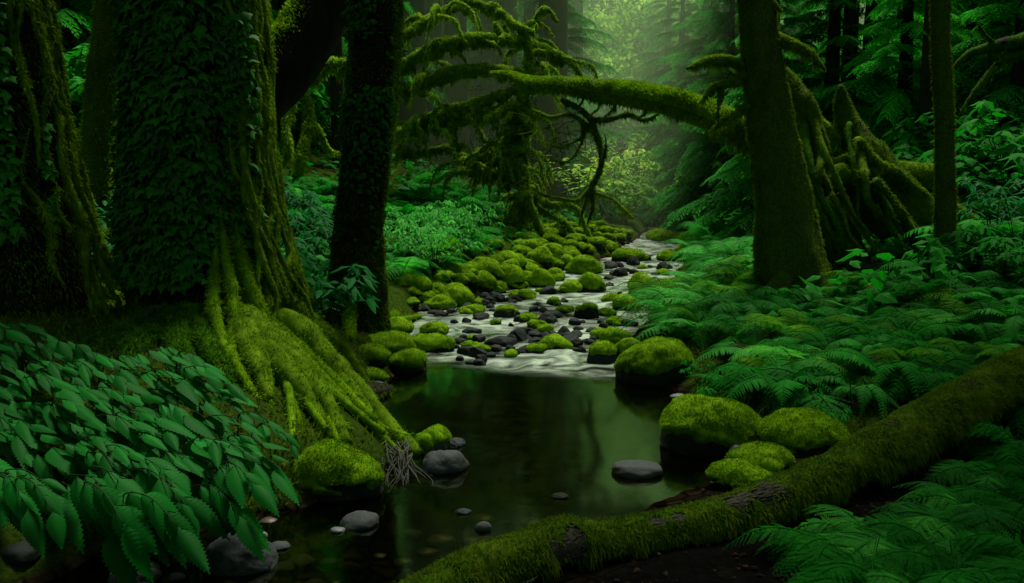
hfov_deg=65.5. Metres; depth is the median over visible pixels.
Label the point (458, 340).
river rock
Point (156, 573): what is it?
river stone
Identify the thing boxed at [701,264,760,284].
fern
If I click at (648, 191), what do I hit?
bush
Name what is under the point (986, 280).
fern
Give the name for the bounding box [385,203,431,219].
fern
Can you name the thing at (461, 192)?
fern
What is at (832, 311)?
fern
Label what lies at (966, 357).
fern
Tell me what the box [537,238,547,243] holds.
boulder
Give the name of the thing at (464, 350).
river rock
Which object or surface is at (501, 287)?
boulder
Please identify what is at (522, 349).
river rock
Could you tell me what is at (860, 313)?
fern
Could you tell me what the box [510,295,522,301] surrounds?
cobble
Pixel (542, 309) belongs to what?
river rock
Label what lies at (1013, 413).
fern
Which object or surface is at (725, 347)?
fern
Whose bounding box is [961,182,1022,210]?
fern
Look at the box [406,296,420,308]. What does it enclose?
boulder
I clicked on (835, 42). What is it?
conifer
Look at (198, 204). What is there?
tree
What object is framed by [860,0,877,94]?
bare trunk
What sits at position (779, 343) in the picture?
fern
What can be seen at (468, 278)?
boulder
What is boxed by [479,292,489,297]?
cobble
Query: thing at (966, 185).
leafy shrub
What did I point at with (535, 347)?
boulder
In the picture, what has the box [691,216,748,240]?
fern
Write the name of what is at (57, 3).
bare trunk
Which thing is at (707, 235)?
fern
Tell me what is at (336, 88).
bare trunk
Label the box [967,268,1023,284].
fern
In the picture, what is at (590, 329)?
river rock
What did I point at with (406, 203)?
fern
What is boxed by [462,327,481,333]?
boulder
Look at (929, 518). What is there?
fern
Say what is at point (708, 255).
fern
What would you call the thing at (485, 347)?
boulder
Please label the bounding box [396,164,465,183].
fern
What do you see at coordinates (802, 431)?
boulder
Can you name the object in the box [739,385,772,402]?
seedling
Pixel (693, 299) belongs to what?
fern
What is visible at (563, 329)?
cobble
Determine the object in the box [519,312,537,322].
boulder
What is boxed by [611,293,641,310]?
boulder
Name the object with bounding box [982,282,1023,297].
fern
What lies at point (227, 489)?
broadleaf shrub
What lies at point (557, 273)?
boulder
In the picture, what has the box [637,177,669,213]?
bush
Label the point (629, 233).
boulder
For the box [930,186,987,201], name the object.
fern
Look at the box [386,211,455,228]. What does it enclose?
fern
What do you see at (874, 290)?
fern
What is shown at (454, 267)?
boulder
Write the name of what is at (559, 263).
boulder
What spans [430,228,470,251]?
fern
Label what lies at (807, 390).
seedling
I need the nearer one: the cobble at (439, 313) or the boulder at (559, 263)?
the cobble at (439, 313)
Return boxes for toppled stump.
[785,67,978,277]
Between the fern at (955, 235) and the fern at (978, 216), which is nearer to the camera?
the fern at (955, 235)
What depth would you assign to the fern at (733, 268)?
9.04 m
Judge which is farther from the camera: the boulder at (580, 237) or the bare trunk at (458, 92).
the bare trunk at (458, 92)
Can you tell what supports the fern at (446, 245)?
on the ground
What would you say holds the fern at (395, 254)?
on the ground
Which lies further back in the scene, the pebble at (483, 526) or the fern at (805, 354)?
the fern at (805, 354)
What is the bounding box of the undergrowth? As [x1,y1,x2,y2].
[73,4,1023,325]
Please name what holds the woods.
on the ground
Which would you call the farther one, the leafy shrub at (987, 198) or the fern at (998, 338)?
the leafy shrub at (987, 198)
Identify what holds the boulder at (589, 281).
on the ground
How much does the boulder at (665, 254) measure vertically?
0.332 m
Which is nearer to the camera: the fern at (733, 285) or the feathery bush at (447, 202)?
the fern at (733, 285)
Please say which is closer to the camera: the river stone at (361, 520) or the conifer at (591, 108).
the river stone at (361, 520)
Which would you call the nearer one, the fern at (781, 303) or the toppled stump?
the fern at (781, 303)
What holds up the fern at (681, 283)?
on the ground
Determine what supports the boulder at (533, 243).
on the ground
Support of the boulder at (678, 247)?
on the ground
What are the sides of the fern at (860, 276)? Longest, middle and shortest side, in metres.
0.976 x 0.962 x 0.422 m
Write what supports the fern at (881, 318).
on the ground
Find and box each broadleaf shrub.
[0,320,87,437]
[0,397,111,479]
[0,443,138,582]
[38,339,155,413]
[74,387,218,478]
[79,457,229,582]
[124,344,257,432]
[144,427,275,504]
[186,449,299,562]
[202,391,299,462]
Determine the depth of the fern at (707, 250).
12.12 m
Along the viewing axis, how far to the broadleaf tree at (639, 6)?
43.41 m
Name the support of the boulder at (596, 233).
on the ground
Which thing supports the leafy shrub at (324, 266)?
on the ground
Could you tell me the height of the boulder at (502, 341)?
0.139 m
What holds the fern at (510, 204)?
on the ground
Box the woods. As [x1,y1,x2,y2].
[517,0,865,79]
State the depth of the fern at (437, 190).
16.86 m
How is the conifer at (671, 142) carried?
on the ground
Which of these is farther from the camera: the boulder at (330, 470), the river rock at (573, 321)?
the river rock at (573, 321)
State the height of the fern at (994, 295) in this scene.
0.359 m
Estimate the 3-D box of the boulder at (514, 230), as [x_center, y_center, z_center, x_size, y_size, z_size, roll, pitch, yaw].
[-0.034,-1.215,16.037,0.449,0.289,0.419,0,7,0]
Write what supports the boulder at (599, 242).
on the ground
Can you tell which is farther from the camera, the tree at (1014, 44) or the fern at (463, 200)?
the fern at (463, 200)
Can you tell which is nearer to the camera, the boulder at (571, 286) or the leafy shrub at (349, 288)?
the leafy shrub at (349, 288)
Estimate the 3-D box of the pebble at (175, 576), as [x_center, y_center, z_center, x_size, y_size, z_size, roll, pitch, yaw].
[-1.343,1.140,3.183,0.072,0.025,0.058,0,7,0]
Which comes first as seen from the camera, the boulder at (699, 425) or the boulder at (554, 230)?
the boulder at (699, 425)
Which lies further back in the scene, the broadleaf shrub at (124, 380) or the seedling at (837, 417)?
the seedling at (837, 417)
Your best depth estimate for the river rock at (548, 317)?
9.26 m
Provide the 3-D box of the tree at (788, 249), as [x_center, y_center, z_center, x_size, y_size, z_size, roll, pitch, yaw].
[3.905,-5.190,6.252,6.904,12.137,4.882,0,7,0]
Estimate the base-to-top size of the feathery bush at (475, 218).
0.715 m
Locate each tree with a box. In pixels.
[0,0,126,316]
[74,0,432,490]
[78,0,117,223]
[92,0,347,270]
[280,0,598,236]
[324,0,422,339]
[489,69,874,225]
[537,4,654,162]
[568,0,621,29]
[569,0,698,55]
[583,0,645,79]
[583,52,671,170]
[591,0,718,81]
[615,0,736,47]
[686,0,838,304]
[928,0,958,258]
[952,23,1023,117]
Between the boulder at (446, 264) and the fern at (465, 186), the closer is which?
the boulder at (446, 264)
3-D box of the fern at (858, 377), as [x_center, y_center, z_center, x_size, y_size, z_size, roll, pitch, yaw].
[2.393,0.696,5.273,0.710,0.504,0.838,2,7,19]
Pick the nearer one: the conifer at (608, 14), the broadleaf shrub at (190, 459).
the broadleaf shrub at (190, 459)
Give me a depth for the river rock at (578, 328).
8.83 m
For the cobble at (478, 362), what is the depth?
7.28 m
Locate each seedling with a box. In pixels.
[680,361,714,383]
[696,387,735,396]
[712,372,745,392]
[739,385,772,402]
[780,385,824,407]
[813,402,852,422]
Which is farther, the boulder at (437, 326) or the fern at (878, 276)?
the boulder at (437, 326)
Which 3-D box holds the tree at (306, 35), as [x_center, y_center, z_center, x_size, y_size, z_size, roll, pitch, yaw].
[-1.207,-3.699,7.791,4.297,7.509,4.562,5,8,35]
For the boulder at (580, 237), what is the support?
on the ground
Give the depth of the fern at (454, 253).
11.84 m
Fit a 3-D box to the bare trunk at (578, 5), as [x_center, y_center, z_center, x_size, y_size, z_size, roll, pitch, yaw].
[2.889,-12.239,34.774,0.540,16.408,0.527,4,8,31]
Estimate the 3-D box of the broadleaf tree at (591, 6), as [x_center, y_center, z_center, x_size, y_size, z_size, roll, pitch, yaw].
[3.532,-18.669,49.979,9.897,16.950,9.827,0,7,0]
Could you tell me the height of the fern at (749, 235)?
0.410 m
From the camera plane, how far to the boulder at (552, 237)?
15.69 m
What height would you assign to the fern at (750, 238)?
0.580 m
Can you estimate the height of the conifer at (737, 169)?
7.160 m
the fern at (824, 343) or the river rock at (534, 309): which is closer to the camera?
the fern at (824, 343)
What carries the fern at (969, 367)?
on the ground
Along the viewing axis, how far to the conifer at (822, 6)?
22.90 m
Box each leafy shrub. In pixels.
[75,196,106,220]
[85,194,112,223]
[91,216,115,267]
[278,236,330,262]
[279,207,328,236]
[282,250,332,292]
[283,180,320,220]
[284,252,381,324]
[285,189,327,209]
[290,217,333,258]
[298,204,333,232]
[908,243,967,279]
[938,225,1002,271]
[957,177,1023,235]
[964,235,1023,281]
[978,182,1023,247]
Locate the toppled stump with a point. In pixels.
(867, 166)
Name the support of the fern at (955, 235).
on the ground
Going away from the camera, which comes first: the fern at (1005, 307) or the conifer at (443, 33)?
the fern at (1005, 307)
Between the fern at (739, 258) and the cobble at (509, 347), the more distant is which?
the fern at (739, 258)
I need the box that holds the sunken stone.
[260,517,276,522]
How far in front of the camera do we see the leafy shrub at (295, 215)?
10.32 m
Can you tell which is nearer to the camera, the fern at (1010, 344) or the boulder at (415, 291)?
the fern at (1010, 344)
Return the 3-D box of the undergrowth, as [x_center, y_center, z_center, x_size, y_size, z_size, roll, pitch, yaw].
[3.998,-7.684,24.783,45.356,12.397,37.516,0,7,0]
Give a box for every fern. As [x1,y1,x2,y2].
[280,247,329,271]
[283,174,323,198]
[283,176,336,194]
[286,180,338,200]
[286,188,334,208]
[288,183,309,197]
[288,200,332,211]
[290,203,335,228]
[294,287,326,305]
[297,184,318,194]
[300,243,329,258]
[308,186,337,195]
[310,177,330,186]
[313,275,327,286]
[315,195,335,208]
[384,220,431,232]
[384,243,420,262]
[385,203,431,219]
[385,241,451,258]
[385,252,451,280]
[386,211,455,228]
[386,240,470,269]
[386,254,467,278]
[387,189,444,202]
[389,200,444,212]
[394,194,451,207]
[394,202,448,217]
[395,183,452,200]
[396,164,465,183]
[396,181,463,201]
[412,170,466,197]
[413,196,492,219]
[416,196,488,222]
[417,257,472,270]
[422,234,484,254]
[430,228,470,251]
[435,226,504,256]
[438,248,467,261]
[439,186,486,202]
[447,181,481,192]
[453,187,504,204]
[461,188,497,208]
[465,234,501,243]
[471,206,507,220]
[472,200,509,222]
[477,192,509,209]
[484,226,514,235]
[490,196,512,208]
[491,185,517,196]
[601,293,729,338]
[609,277,707,327]
[626,287,688,332]
[631,317,740,345]
[638,288,721,338]
[642,285,690,325]
[642,287,707,341]
[652,302,740,338]
[654,310,729,337]
[656,305,737,348]
[657,271,688,282]
[659,239,706,260]
[660,290,763,321]
[664,246,718,269]
[665,281,738,298]
[665,310,746,338]
[667,224,735,244]
[667,271,718,281]
[668,260,714,277]
[668,272,717,292]
[669,276,729,285]
[670,275,699,285]
[671,322,715,339]
[673,237,701,252]
[673,289,779,320]
[676,221,703,239]
[679,253,728,270]
[681,235,733,262]
[684,313,781,356]
[685,247,731,263]
[685,256,747,268]
[687,260,753,277]
[687,329,811,368]
[688,268,765,299]
[689,244,726,263]
[689,257,753,277]
[690,361,794,405]
[690,373,734,391]
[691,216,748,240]
[694,240,754,258]
[699,254,754,279]
[700,359,834,402]
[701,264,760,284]
[701,283,760,293]
[702,240,751,256]
[704,297,764,316]
[705,239,731,247]
[705,288,786,308]
[710,226,752,237]
[711,264,752,285]
[711,356,854,410]
[717,308,838,344]
[720,343,761,369]
[721,236,753,248]
[722,523,852,581]
[723,309,769,335]
[726,321,766,343]
[726,344,837,373]
[727,310,778,331]
[731,351,852,401]
[732,232,753,239]
[739,295,840,330]
[741,363,892,426]
[743,338,822,366]
[747,324,827,347]
[750,286,805,303]
[750,331,802,344]
[751,345,876,403]
[763,287,845,317]
[774,298,843,316]
[774,358,912,419]
[778,331,856,364]
[779,387,858,407]
[783,344,820,358]
[784,556,878,582]
[787,324,852,342]
[787,504,912,578]
[790,317,867,332]
[791,293,862,316]
[802,347,964,400]
[804,306,900,336]
[804,383,890,416]
[806,311,861,330]
[813,314,902,336]
[816,321,917,352]
[817,328,857,337]
[818,271,903,294]
[819,334,913,371]
[822,270,912,304]
[822,278,860,293]
[822,283,865,297]
[822,339,873,359]
[822,341,915,359]
[823,390,865,410]
[824,526,916,582]
[828,297,883,309]
[837,356,924,412]
[841,304,880,317]
[842,272,919,309]
[844,512,959,582]
[850,293,919,315]
[851,342,944,367]
[851,547,1008,582]
[853,562,922,582]
[857,274,903,290]
[857,356,962,402]
[859,339,950,358]
[861,305,936,336]
[862,233,909,260]
[863,318,973,346]
[866,278,967,313]
[866,279,948,306]
[867,259,978,290]
[867,307,938,327]
[867,337,970,372]
[868,364,965,416]
[868,501,982,571]
[870,353,944,360]
[875,302,913,308]
[879,356,972,410]
[882,219,1023,260]
[882,236,911,251]
[883,481,1023,552]
[884,377,932,398]
[886,279,971,311]
[887,336,958,348]
[888,224,1023,257]
[895,300,960,318]
[895,316,939,335]
[898,360,968,373]
[901,321,1007,341]
[902,363,958,383]
[903,365,967,392]
[906,279,954,294]
[906,287,977,317]
[906,309,1003,343]
[908,312,958,319]
[915,310,976,322]
[918,301,1023,346]
[920,337,1013,365]
[920,573,982,582]
[922,259,994,278]
[922,459,1013,503]
[923,513,1023,582]
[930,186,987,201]
[930,301,983,314]
[930,528,1023,582]
[931,292,1023,310]
[931,482,1023,540]
[938,286,1023,308]
[938,422,1023,477]
[939,314,1023,350]
[940,271,1023,295]
[940,343,999,364]
[945,283,1014,305]
[946,270,1023,292]
[946,297,1007,312]
[947,257,1023,274]
[951,354,975,367]
[952,299,1023,329]
[953,307,992,320]
[954,331,1003,351]
[956,308,1023,339]
[956,352,990,374]
[957,181,1023,208]
[957,421,1023,478]
[958,199,1023,222]
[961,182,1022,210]
[961,197,1023,226]
[965,207,1021,216]
[965,333,1023,351]
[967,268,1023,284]
[973,213,1023,226]
[973,464,1023,525]
[982,229,1023,241]
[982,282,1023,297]
[983,292,1023,306]
[987,329,1023,348]
[993,404,1023,439]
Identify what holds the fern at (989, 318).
on the ground
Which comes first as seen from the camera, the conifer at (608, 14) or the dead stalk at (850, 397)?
the dead stalk at (850, 397)
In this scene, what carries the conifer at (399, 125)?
on the ground
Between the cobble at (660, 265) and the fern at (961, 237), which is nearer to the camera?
the fern at (961, 237)
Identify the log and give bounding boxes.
[394,346,1023,582]
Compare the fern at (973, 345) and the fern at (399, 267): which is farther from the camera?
the fern at (399, 267)
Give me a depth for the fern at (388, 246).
11.45 m
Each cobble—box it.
[420,304,430,311]
[427,309,438,314]
[434,310,443,315]
[446,308,456,313]
[456,356,463,360]
[473,359,485,365]
[475,354,487,361]
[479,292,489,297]
[481,299,490,305]
[486,303,494,307]
[486,352,495,356]
[490,344,501,351]
[491,293,500,301]
[497,296,506,301]
[505,345,514,348]
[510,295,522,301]
[527,330,540,336]
[557,326,569,333]
[570,330,582,336]
[604,260,617,268]
[613,267,627,275]
[615,262,623,266]
[626,256,639,265]
[629,269,638,273]
[656,261,668,268]
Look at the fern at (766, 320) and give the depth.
6.71 m
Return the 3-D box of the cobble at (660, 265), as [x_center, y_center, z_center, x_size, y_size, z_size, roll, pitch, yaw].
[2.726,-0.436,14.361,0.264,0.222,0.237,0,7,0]
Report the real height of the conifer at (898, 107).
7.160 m
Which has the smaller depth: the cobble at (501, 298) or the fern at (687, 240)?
the cobble at (501, 298)
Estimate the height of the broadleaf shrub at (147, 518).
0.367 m
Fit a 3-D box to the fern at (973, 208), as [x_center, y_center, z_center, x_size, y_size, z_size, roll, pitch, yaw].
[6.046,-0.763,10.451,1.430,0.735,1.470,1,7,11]
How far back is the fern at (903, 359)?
5.11 m
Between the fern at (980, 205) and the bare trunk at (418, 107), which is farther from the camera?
the bare trunk at (418, 107)
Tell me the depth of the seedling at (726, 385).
5.73 m
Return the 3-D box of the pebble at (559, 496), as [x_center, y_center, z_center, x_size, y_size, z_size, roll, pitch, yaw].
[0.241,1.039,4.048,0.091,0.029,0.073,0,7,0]
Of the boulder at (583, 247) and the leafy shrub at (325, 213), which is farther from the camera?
the boulder at (583, 247)
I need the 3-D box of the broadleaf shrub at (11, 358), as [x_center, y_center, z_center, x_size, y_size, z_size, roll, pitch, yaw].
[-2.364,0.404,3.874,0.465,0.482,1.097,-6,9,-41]
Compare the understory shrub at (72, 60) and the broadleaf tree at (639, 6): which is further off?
the broadleaf tree at (639, 6)
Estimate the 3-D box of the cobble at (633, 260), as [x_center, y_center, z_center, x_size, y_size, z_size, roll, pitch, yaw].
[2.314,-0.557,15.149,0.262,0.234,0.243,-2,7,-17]
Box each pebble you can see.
[168,572,185,580]
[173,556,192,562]
[272,541,290,550]
[330,527,345,532]
[455,508,471,514]
[475,521,490,531]
[550,492,567,499]
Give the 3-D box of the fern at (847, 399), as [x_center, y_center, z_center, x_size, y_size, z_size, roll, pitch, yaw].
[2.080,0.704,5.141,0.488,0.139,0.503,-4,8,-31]
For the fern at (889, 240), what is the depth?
10.18 m
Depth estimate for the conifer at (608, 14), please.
47.77 m
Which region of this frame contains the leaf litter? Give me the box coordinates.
[602,304,1023,582]
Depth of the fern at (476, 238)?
12.56 m
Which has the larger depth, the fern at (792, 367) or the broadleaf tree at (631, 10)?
the broadleaf tree at (631, 10)
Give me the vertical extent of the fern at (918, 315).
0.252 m
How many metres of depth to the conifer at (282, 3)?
17.68 m
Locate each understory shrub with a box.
[62,53,85,78]
[64,54,116,122]
[65,74,120,143]
[67,45,117,147]
[70,90,121,142]
[76,43,89,53]
[276,82,338,148]
[276,100,327,136]
[301,78,345,122]
[313,88,344,136]
[882,99,1023,184]
[891,120,933,148]
[892,125,1023,198]
[904,141,1023,198]
[915,102,1023,189]
[916,149,1023,210]
[955,100,1023,193]
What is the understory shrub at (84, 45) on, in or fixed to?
on the ground
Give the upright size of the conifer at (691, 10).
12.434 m
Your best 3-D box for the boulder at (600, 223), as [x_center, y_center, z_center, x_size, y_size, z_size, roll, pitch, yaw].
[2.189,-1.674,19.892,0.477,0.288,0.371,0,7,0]
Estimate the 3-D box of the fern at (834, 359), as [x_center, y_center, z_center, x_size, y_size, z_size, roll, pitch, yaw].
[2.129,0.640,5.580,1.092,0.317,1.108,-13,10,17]
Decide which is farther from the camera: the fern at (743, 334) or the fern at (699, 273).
the fern at (699, 273)
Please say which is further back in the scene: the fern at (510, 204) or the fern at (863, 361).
the fern at (510, 204)
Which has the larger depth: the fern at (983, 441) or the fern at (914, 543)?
the fern at (983, 441)
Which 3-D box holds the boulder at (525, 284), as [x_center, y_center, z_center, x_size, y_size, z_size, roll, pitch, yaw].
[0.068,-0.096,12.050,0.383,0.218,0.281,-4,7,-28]
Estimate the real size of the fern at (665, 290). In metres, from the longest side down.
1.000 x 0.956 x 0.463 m
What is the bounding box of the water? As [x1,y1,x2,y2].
[43,208,713,582]
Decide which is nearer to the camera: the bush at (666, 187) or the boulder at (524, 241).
the boulder at (524, 241)
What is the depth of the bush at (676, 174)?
22.27 m
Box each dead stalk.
[829,378,865,414]
[847,375,851,413]
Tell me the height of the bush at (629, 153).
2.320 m
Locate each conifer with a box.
[53,0,94,70]
[271,0,348,135]
[278,0,287,9]
[299,2,449,128]
[396,97,473,155]
[442,0,475,129]
[467,0,574,176]
[469,0,609,163]
[471,0,645,217]
[567,0,619,187]
[585,0,625,57]
[609,0,664,79]
[610,0,704,213]
[624,0,722,195]
[625,0,689,145]
[635,0,739,224]
[637,0,735,225]
[646,0,750,231]
[649,0,827,215]
[661,0,831,239]
[675,0,859,202]
[698,0,919,236]
[797,0,924,156]
[813,0,1017,209]
[855,0,1015,146]
[856,0,1014,117]
[901,0,1023,191]
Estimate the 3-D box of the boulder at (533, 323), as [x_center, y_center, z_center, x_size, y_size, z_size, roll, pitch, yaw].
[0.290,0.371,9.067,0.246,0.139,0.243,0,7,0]
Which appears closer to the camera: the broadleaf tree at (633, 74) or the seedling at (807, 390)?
the seedling at (807, 390)
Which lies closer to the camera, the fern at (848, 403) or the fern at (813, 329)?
the fern at (848, 403)
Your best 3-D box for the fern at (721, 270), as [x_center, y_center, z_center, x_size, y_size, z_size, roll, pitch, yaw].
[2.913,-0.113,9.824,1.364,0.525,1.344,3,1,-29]
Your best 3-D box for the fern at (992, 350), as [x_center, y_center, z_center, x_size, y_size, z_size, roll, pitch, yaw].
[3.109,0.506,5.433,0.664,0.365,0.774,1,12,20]
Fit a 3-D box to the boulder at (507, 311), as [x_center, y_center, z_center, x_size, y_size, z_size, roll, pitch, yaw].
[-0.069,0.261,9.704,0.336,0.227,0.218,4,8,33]
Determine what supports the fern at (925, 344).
on the ground
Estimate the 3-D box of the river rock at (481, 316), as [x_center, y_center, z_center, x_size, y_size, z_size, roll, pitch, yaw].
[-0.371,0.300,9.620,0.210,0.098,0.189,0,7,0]
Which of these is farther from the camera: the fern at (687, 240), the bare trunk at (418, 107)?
the bare trunk at (418, 107)
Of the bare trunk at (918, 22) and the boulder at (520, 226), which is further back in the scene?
the bare trunk at (918, 22)
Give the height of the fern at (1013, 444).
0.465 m
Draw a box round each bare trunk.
[52,0,64,51]
[270,0,281,135]
[330,36,343,167]
[400,0,426,167]
[426,0,444,161]
[444,0,469,170]
[466,13,477,144]
[477,0,492,147]
[497,0,516,183]
[519,1,523,22]
[524,0,535,159]
[534,0,567,210]
[572,0,582,191]
[611,141,625,178]
[837,0,859,155]
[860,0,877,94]
[878,7,889,113]
[892,3,902,126]
[913,0,921,72]
[916,0,933,161]
[959,0,977,124]
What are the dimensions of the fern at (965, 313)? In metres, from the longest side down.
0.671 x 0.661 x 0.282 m
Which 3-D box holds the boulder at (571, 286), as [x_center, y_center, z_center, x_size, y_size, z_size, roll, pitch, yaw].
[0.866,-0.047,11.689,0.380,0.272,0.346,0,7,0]
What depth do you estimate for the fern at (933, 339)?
5.87 m
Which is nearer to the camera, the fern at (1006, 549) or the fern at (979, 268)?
the fern at (1006, 549)
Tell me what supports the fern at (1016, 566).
on the ground
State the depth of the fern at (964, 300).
6.79 m
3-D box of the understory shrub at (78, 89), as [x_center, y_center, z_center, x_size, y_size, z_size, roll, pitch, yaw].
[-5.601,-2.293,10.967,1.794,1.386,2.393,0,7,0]
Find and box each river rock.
[454,337,465,344]
[457,346,471,354]
[462,318,471,322]
[468,347,486,356]
[472,335,485,341]
[473,312,489,319]
[484,296,495,301]
[513,315,519,321]
[518,345,527,352]
[524,328,533,333]
[528,337,540,342]
[529,306,538,311]
[538,311,557,323]
[539,286,557,294]
[539,307,547,311]
[568,318,580,324]
[573,326,583,329]
[576,346,586,352]
[584,338,594,343]
[585,327,595,331]
[599,322,608,327]
[603,274,613,279]
[621,319,637,326]
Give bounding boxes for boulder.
[205,532,278,576]
[291,438,384,502]
[358,342,391,368]
[364,330,415,353]
[366,366,390,381]
[388,347,427,372]
[390,316,414,333]
[394,272,417,286]
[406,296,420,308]
[408,286,423,296]
[412,275,432,290]
[412,332,455,351]
[415,423,451,453]
[419,289,435,301]
[419,320,448,334]
[423,293,456,309]
[429,260,451,271]
[432,270,456,280]
[432,281,445,294]
[441,282,474,307]
[448,262,468,272]
[454,271,477,285]
[458,304,485,312]
[459,334,467,339]
[460,249,480,257]
[460,306,473,313]
[460,340,479,346]
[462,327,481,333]
[464,262,478,275]
[467,256,505,280]
[467,333,474,340]
[475,297,482,303]
[476,270,497,292]
[476,344,490,351]
[479,247,488,254]
[484,336,516,346]
[488,238,504,249]
[489,249,526,269]
[490,318,501,324]
[492,280,507,293]
[493,304,519,317]
[497,232,508,238]
[501,224,519,233]
[501,262,525,289]
[504,349,517,357]
[508,281,528,289]
[508,289,518,296]
[509,233,520,239]
[509,328,526,341]
[510,239,526,246]
[511,244,533,254]
[513,223,527,233]
[516,232,538,239]
[517,288,536,299]
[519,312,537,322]
[524,269,531,280]
[525,246,554,268]
[525,259,539,271]
[526,237,542,248]
[526,267,555,287]
[526,342,544,353]
[527,318,546,328]
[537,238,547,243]
[537,323,553,331]
[539,332,572,348]
[540,227,558,236]
[540,343,548,350]
[542,233,565,243]
[542,242,563,252]
[546,296,560,305]
[546,310,562,317]
[548,267,564,280]
[552,225,566,237]
[553,248,564,258]
[554,256,563,268]
[555,305,574,312]
[559,279,582,292]
[560,253,573,267]
[562,239,578,248]
[563,245,581,256]
[563,334,582,346]
[565,233,587,242]
[565,254,603,273]
[567,221,577,227]
[573,302,598,318]
[575,227,582,233]
[577,271,606,291]
[578,241,590,251]
[581,224,596,231]
[586,235,607,248]
[586,243,596,254]
[587,339,616,363]
[589,327,604,338]
[593,231,603,236]
[594,219,607,226]
[594,225,614,233]
[598,307,616,315]
[599,326,632,343]
[601,292,616,301]
[603,232,615,240]
[605,240,617,251]
[605,316,623,325]
[611,247,648,261]
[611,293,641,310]
[613,227,622,233]
[613,232,626,242]
[613,336,693,386]
[615,337,639,356]
[620,228,633,239]
[627,271,657,298]
[637,264,648,268]
[643,218,659,225]
[645,228,673,240]
[656,248,683,261]
[656,268,668,274]
[658,393,761,456]
[672,230,693,243]
[675,244,682,252]
[705,457,785,488]
[726,439,796,472]
[756,406,851,454]
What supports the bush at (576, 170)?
on the ground
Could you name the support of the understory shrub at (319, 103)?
on the ground
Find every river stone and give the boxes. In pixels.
[0,540,40,566]
[108,560,161,582]
[340,510,378,529]
[422,450,469,474]
[449,438,464,447]
[611,460,662,478]
[670,393,683,397]
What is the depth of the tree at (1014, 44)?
8.20 m
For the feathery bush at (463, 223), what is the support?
on the ground
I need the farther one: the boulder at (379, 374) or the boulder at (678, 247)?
the boulder at (678, 247)
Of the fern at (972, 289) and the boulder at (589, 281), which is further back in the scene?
the boulder at (589, 281)
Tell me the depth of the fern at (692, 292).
7.83 m
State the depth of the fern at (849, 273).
7.85 m
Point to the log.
(902, 437)
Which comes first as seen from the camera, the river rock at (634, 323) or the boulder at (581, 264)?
the river rock at (634, 323)
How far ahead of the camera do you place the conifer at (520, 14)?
28.91 m
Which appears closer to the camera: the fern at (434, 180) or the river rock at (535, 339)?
the river rock at (535, 339)
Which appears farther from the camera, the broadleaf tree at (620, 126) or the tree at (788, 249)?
the broadleaf tree at (620, 126)
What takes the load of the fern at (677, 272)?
on the ground
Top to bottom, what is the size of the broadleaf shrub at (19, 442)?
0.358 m
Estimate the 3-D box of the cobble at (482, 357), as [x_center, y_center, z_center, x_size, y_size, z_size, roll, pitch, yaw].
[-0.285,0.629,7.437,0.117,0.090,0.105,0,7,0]
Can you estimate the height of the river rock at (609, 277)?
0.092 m
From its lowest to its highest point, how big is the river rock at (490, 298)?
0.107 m
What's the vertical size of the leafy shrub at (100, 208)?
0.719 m
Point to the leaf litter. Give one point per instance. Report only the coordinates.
(708, 545)
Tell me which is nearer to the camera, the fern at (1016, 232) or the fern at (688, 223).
the fern at (1016, 232)
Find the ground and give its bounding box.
[0,2,1023,582]
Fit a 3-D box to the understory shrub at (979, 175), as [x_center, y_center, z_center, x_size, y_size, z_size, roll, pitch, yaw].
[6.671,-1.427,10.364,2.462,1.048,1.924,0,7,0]
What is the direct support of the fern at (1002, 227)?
on the ground
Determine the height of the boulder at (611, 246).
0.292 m
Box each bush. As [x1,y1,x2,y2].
[383,217,443,257]
[384,219,456,240]
[385,206,443,230]
[390,222,483,273]
[410,200,482,231]
[423,208,504,253]
[434,200,503,233]
[533,155,625,210]
[571,167,643,215]
[574,130,650,175]
[575,151,660,212]
[585,139,661,188]
[595,180,656,223]
[607,149,667,199]
[627,188,662,215]
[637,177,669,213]
[644,166,689,218]
[658,175,718,224]
[673,161,751,222]
[674,169,702,197]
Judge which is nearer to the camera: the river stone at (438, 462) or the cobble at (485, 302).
the river stone at (438, 462)
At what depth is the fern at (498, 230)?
15.29 m
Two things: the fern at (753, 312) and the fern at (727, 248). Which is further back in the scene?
the fern at (727, 248)
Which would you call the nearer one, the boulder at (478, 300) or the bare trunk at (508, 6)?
the boulder at (478, 300)
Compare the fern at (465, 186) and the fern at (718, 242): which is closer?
the fern at (718, 242)
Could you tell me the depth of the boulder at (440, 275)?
10.85 m
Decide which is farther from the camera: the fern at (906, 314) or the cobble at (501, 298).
the cobble at (501, 298)
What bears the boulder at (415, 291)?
on the ground
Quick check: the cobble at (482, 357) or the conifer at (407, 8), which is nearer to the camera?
the cobble at (482, 357)
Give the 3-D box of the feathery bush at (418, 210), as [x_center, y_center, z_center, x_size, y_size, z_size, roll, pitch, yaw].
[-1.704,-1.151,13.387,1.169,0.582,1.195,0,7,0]
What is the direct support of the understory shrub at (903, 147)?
on the ground
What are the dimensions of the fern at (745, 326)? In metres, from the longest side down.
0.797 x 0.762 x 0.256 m
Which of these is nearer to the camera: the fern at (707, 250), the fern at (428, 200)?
the fern at (707, 250)
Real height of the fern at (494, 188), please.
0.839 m
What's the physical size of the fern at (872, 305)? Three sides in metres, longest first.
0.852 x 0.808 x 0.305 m
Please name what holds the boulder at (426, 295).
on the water

